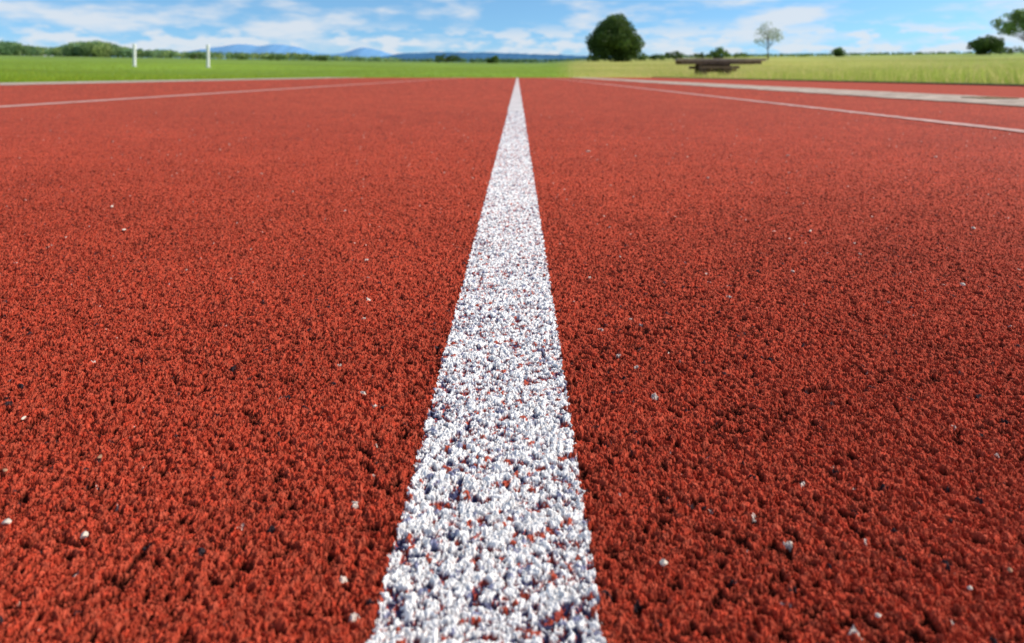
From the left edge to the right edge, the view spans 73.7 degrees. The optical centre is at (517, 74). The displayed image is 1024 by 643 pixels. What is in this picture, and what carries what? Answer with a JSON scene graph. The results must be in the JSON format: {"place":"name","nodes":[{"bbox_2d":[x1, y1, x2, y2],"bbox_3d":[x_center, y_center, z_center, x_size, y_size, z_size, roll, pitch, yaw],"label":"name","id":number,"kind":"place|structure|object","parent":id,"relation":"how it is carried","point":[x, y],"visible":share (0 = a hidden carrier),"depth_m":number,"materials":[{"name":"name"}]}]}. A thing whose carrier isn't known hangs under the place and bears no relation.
{"place":"outdoors","nodes":[
{"label":"outdoors","id":0,"kind":"place"},
{"bbox_2d":[0,77,364,84],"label":"concrete path","id":1,"kind":"structure","parent":0,"point":[22,83],"depth_m":11.01,"materials":[{"name":"grey concrete"}]},
{"bbox_2d":[90,44,394,60],"bbox_3d":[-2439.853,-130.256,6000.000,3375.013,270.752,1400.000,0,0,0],"label":"mountain","id":2,"kind":"structure","parent":0,"point":[284,49],"depth_m":5890.65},
{"bbox_2d":[0,60,567,82],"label":"lawn grass","id":3,"kind":"structure","parent":0,"point":[22,77],"depth_m":27.91,"materials":[{"name":"green plant"}]},
{"bbox_2d":[382,52,587,62],"bbox_3d":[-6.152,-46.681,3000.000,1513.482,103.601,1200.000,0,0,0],"label":"hill","id":4,"kind":"structure","parent":0,"point":[468,55],"depth_m":2900.91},
{"bbox_2d":[0,78,1023,642],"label":"running track","id":5,"kind":"structure","parent":0,"point":[226,320],"depth_m":0.30,"materials":[{"name":"red rubber"}]},
{"bbox_2d":[2,518,11,523],"bbox_3d":[-0.136,0.119,0.182,0.003,0.001,0.002,0,0,0],"label":"stone chip","id":6,"kind":"object","parent":5,"relation":"on","point":[7,521],"visible":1,"depth_m":0.18,"materials":[{"name":"white stone"}]},
{"bbox_2d":[80,531,88,538],"bbox_3d":[-0.112,0.119,0.176,0.002,0.002,0.002,0,0,0],"label":"stone chip","id":7,"kind":"object","parent":5,"relation":"on","point":[84,534],"visible":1,"depth_m":0.18,"materials":[{"name":"white stone"}]},
{"bbox_2d":[0,77,466,106],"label":"lane line","id":8,"kind":"object","parent":5,"relation":"on","point":[171,95],"visible":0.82,"depth_m":3.48,"materials":[{"name":"paint"}]},
{"bbox_2d":[365,77,606,642],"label":"lane line","id":9,"kind":"object","parent":5,"relation":"on","point":[492,542],"visible":1,"depth_m":0.20,"materials":[{"name":"white paint"}]},
{"bbox_2d":[660,559,667,565],"bbox_3d":[0.036,0.119,0.167,0.002,0.001,0.002,0,0,0],"label":"stone chip","id":10,"kind":"object","parent":5,"relation":"on","point":[663,562],"visible":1,"depth_m":0.17,"materials":[{"name":"white stone"}]},
{"bbox_2d":[546,77,1023,131],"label":"lane line","id":11,"kind":"object","parent":5,"relation":"on","point":[984,126],"visible":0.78,"depth_m":2.01,"materials":[{"name":"paint"}]},
{"bbox_2d":[0,53,1023,84],"bbox_3d":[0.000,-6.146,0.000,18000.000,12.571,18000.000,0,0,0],"label":"ground","id":12,"kind":"structure","parent":0,"point":[171,62],"depth_m":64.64,"materials":[{"name":"green plant"}]},
{"bbox_2d":[133,44,135,65],"bbox_3d":[-29.189,-1.450,52.000,0.300,1.710,0.300,0,0,0],"label":"post","id":13,"kind":"object","parent":12,"relation":"on","point":[134,54],"visible":0.85,"depth_m":51.90,"materials":[{"name":"white paint"}]},
{"bbox_2d":[187,53,205,58],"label":"bush","id":14,"kind":"object","parent":12,"relation":"on","point":[193,56],"visible":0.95,"depth_m":248.64,"materials":[{"name":"green plant"}]},
{"bbox_2d":[0,40,402,61],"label":"woodland","id":15,"kind":"object","parent":12,"relation":"on","point":[96,48],"visible":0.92,"depth_m":360.38,"materials":[{"name":"green plant"}]},
{"bbox_2d":[206,45,209,67],"bbox_3d":[-23.583,-1.376,52.000,0.300,1.735,0.300,0,0,0],"label":"post","id":16,"kind":"object","parent":12,"relation":"on","point":[207,56],"visible":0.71,"depth_m":51.91,"materials":[{"name":"white metal"}]},
{"bbox_2d":[231,55,248,59],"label":"bush","id":17,"kind":"object","parent":12,"relation":"on","point":[241,57],"visible":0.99,"depth_m":259.53,"materials":[{"name":"green plant"}]},
{"bbox_2d":[265,55,287,59],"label":"bush","id":18,"kind":"object","parent":12,"relation":"on","point":[272,57],"visible":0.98,"depth_m":248.87,"materials":[{"name":"green plant"}]},
{"bbox_2d":[308,56,330,60],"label":"bush","id":19,"kind":"object","parent":12,"relation":"on","point":[322,58],"visible":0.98,"depth_m":249.24,"materials":[{"name":"green plant"}]},
{"bbox_2d":[434,54,461,62],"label":"bush","id":20,"kind":"object","parent":12,"relation":"on","point":[441,58],"visible":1,"depth_m":259.37,"materials":[{"name":"green plant"}]},
{"bbox_2d":[486,55,499,62],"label":"bush","id":21,"kind":"object","parent":12,"relation":"on","point":[493,59],"visible":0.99,"depth_m":258.88,"materials":[{"name":"green plant"}]},
{"bbox_2d":[585,55,600,60],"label":"bush","id":22,"kind":"object","parent":12,"relation":"on","point":[594,58],"visible":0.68,"depth_m":198.96,"materials":[{"name":"green plant"}]},
{"bbox_2d":[585,13,645,61],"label":"oak tree","id":23,"kind":"object","parent":12,"relation":"on","point":[615,38],"visible":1,"depth_m":147.25,"materials":[{"name":"green plant"}]},
{"bbox_2d":[634,53,648,60],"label":"bush","id":24,"kind":"object","parent":12,"relation":"on","point":[641,57],"visible":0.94,"depth_m":189.39,"materials":[{"name":"green plant"}]},
{"bbox_2d":[289,51,1019,62],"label":"woodland","id":25,"kind":"object","parent":12,"relation":"on","point":[479,60],"visible":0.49,"depth_m":416.69,"materials":[{"name":"green plant"}]},
{"bbox_2d":[648,54,667,59],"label":"bush","id":26,"kind":"object","parent":12,"relation":"on","point":[656,57],"visible":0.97,"depth_m":199.01,"materials":[{"name":"green plant"}]},
{"bbox_2d":[664,51,683,58],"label":"bush","id":27,"kind":"object","parent":12,"relation":"on","point":[677,55],"visible":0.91,"depth_m":218.91,"materials":[{"name":"green plant"}]},
{"bbox_2d":[692,52,712,57],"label":"bush","id":28,"kind":"object","parent":12,"relation":"on","point":[701,55],"visible":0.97,"depth_m":229.75,"materials":[{"name":"green plant"}]},
{"bbox_2d":[675,58,765,76],"bbox_3d":[8.564,-0.232,29.000,3.602,0.861,2.025,0,0,0],"label":"picnic table","id":29,"kind":"object","parent":12,"relation":"on","point":[703,65],"visible":0.99,"depth_m":28.48,"materials":[{"name":"brown wood"}]},
{"bbox_2d":[710,47,731,57],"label":"bush","id":30,"kind":"object","parent":12,"relation":"on","point":[718,52],"visible":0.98,"depth_m":218.86,"materials":[{"name":"green plant"}]},
{"bbox_2d":[732,52,754,57],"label":"bush","id":31,"kind":"object","parent":12,"relation":"on","point":[738,55],"visible":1,"depth_m":239.56,"materials":[{"name":"green plant"}]},
{"bbox_2d":[754,22,783,59],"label":"young tree","id":32,"kind":"object","parent":12,"relation":"on","point":[772,37],"visible":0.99,"depth_m":129.91,"materials":[{"name":"green plant"}]},
{"bbox_2d":[787,53,809,56],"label":"bush","id":33,"kind":"object","parent":12,"relation":"on","point":[804,55],"visible":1,"depth_m":299.21,"materials":[{"name":"green plant"}]},
{"bbox_2d":[652,77,1023,85],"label":"kerb","id":34,"kind":"structure","parent":12,"relation":"on","point":[987,84],"depth_m":9.44,"materials":[{"name":"grey concrete"}]},
{"bbox_2d":[830,47,845,56],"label":"bush","id":35,"kind":"object","parent":12,"relation":"on","point":[839,52],"visible":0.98,"depth_m":238.94,"materials":[{"name":"green plant"}]},
{"bbox_2d":[966,34,1004,54],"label":"bush","id":36,"kind":"object","parent":12,"relation":"on","point":[990,44],"visible":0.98,"depth_m":197.67,"materials":[{"name":"green plant"}]},
{"bbox_2d":[989,8,1023,40],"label":"broadleaf tree","id":37,"kind":"object","parent":12,"relation":"on","point":[1009,27],"visible":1,"depth_m":140.03,"materials":[{"name":"green plant"}]},
{"bbox_2d":[997,46,1023,53],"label":"bush","id":38,"kind":"object","parent":12,"relation":"on","point":[1007,49],"visible":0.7,"depth_m":209.63,"materials":[{"name":"green plant"}]},
{"bbox_2d":[0,0,1023,58],"label":"sky","id":39,"kind":"structure","parent":0,"point":[553,27],"materials":[{"name":"blue"}]},
{"bbox_2d":[569,77,1023,105],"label":"concrete path","id":40,"kind":"structure","parent":0,"point":[956,98],"depth_m":4.13,"materials":[{"name":"grey concrete"}]},
{"bbox_2d":[599,78,1023,97],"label":"running track","id":41,"kind":"structure","parent":0,"point":[1000,91],"depth_m":6.72,"materials":[{"name":"red rubber"}]},
{"bbox_2d":[961,97,1018,98],"bbox_3d":[2.280,0.114,3.300,0.160,0.004,0.180,0,0,0],"label":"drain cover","id":42,"kind":"object","parent":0,"point":[991,97],"visible":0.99,"depth_m":3.28,"materials":[{"name":"grey metal"}]}
]}

